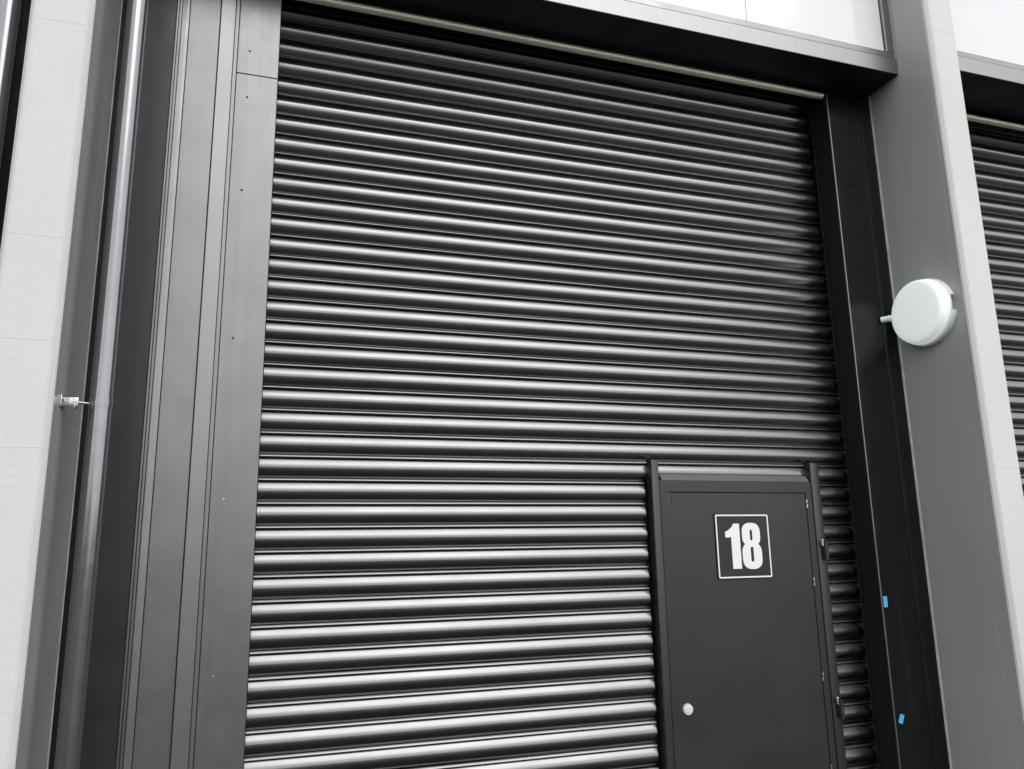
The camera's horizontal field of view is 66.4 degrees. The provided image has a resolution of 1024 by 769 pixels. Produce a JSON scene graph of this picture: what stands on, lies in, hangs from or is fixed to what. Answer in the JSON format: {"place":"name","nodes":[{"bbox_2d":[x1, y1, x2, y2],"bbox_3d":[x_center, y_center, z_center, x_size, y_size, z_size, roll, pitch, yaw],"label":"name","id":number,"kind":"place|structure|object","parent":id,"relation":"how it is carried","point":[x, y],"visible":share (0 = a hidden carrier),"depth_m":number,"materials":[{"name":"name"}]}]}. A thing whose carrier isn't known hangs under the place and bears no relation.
{"place":"outdoors","nodes":[
{"label":"outdoors","id":0,"kind":"place"},
{"label":"ground","id":1,"kind":"structure","parent":0,"visible":0},
{"bbox_2d":[0,0,31,248],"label":"cladding wall","id":2,"kind":"structure","parent":1,"relation":"on","point":[14,96],"depth_m":2.45,"materials":[{"name":"grey metal"}]},
{"bbox_2d":[0,0,121,768],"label":"column","id":3,"kind":"structure","parent":1,"relation":"on","point":[50,240],"depth_m":1.99,"materials":[{"name":"paint"}]},
{"bbox_2d":[0,0,21,168],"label":"downpipe","id":4,"kind":"object","parent":3,"relation":"attached to","point":[10,10],"depth_m":2.14,"materials":[{"name":"grey metal"}]},
{"bbox_2d":[54,0,148,768],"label":"downpipe","id":5,"kind":"object","parent":3,"relation":"attached to","point":[99,403],"visible":1,"depth_m":2.03,"materials":[{"name":"grey metal"}]},
{"bbox_2d":[47,0,177,768],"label":"infill panel","id":6,"kind":"object","parent":1,"relation":"on","point":[103,697],"visible":0.54,"depth_m":2.28,"materials":[{"name":"black metal"}]},
{"bbox_2d":[115,0,281,768],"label":"door surround","id":7,"kind":"object","parent":1,"relation":"on","point":[184,685],"visible":1,"depth_m":2.35,"materials":[{"name":"metal"}]},
{"bbox_2d":[808,89,952,768],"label":"door surround","id":8,"kind":"object","parent":1,"relation":"on","point":[901,658],"visible":0.94,"depth_m":3.12,"materials":[{"name":"grey metal"}]},
{"bbox_2d":[297,0,823,99],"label":"guide bar","id":9,"kind":"object","parent":8,"relation":"attached to","point":[451,25],"visible":1,"depth_m":3.02,"materials":[{"name":"beige metal"}]},
{"bbox_2d":[883,596,887,606],"bbox_3d":[1.413,0.822,2.958,0.018,0.040,0.001,3,-12,-18],"label":"tape scrap","id":10,"kind":"object","parent":8,"relation":"attached to","point":[885,601],"visible":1,"depth_m":2.96,"materials":[{"name":"blue plastic"}]},
{"bbox_2d":[899,714,903,723],"bbox_3d":[1.433,1.231,2.877,0.019,0.032,0.001,25,-18,-12],"label":"tape scrap","id":11,"kind":"object","parent":8,"relation":"attached to","point":[901,718],"visible":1,"depth_m":2.88,"materials":[{"name":"blue plastic"}]},
{"bbox_2d":[868,0,1023,768],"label":"column","id":12,"kind":"structure","parent":1,"relation":"on","point":[971,496],"depth_m":2.97,"materials":[{"name":"metal"}]},
{"bbox_2d":[281,0,897,105],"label":"lintel","id":13,"kind":"structure","parent":12,"relation":"attached to","point":[625,27],"depth_m":3.06,"materials":[{"name":"grey metal"}]},
{"bbox_2d":[243,7,876,768],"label":"roller shutter","id":14,"kind":"object","parent":13,"relation":"attached to","point":[549,381],"visible":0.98,"depth_m":2.81,"materials":[{"name":"metal"}]},
{"bbox_2d":[646,460,846,768],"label":"wicket door","id":15,"kind":"structure","parent":14,"relation":"in","point":[747,671],"depth_m":2.85,"materials":[{"name":"paint"}]},
{"bbox_2d":[714,514,772,578],"bbox_3d":[0.863,0.602,2.916,0.234,0.236,0.006,3,-12,-18],"label":"number sign","id":16,"kind":"object","parent":15,"relation":"attached to","point":[743,547],"visible":1,"depth_m":2.91,"materials":[{"name":"black plastic"}]},
{"bbox_2d":[626,0,894,58],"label":"window","id":17,"kind":"structure","parent":13,"relation":"attached to","point":[861,25],"depth_m":3.24,"materials":[{"name":"glass"}]},
{"bbox_2d":[880,278,956,346],"bbox_3d":[1.602,-0.282,3.102,0.089,0.270,0.307,3,-12,-18],"label":"wall lamp","id":18,"kind":"object","parent":12,"relation":"attached to","point":[923,313],"visible":1,"depth_m":3.04,"materials":[{"name":"white plastic"}]},
{"bbox_2d":[958,56,1023,135],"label":"lintel","id":19,"kind":"structure","parent":12,"relation":"attached to","point":[993,91],"depth_m":3.60,"materials":[{"name":"grey metal"}]},
{"bbox_2d":[949,0,1023,70],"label":"window","id":20,"kind":"structure","parent":19,"relation":"attached to","point":[990,31],"depth_m":3.58,"materials":[{"name":"glass"}]},
{"bbox_2d":[968,125,1023,495],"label":"roller shutter","id":21,"kind":"object","parent":19,"relation":"attached to","point":[998,158],"visible":0.11,"depth_m":3.79,"materials":[{"name":"metal"}]},
{"bbox_2d":[966,113,1023,130],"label":"guide bar","id":22,"kind":"object","parent":12,"relation":"attached to","point":[994,122],"depth_m":3.76,"materials":[{"name":"beige metal"}]}
]}

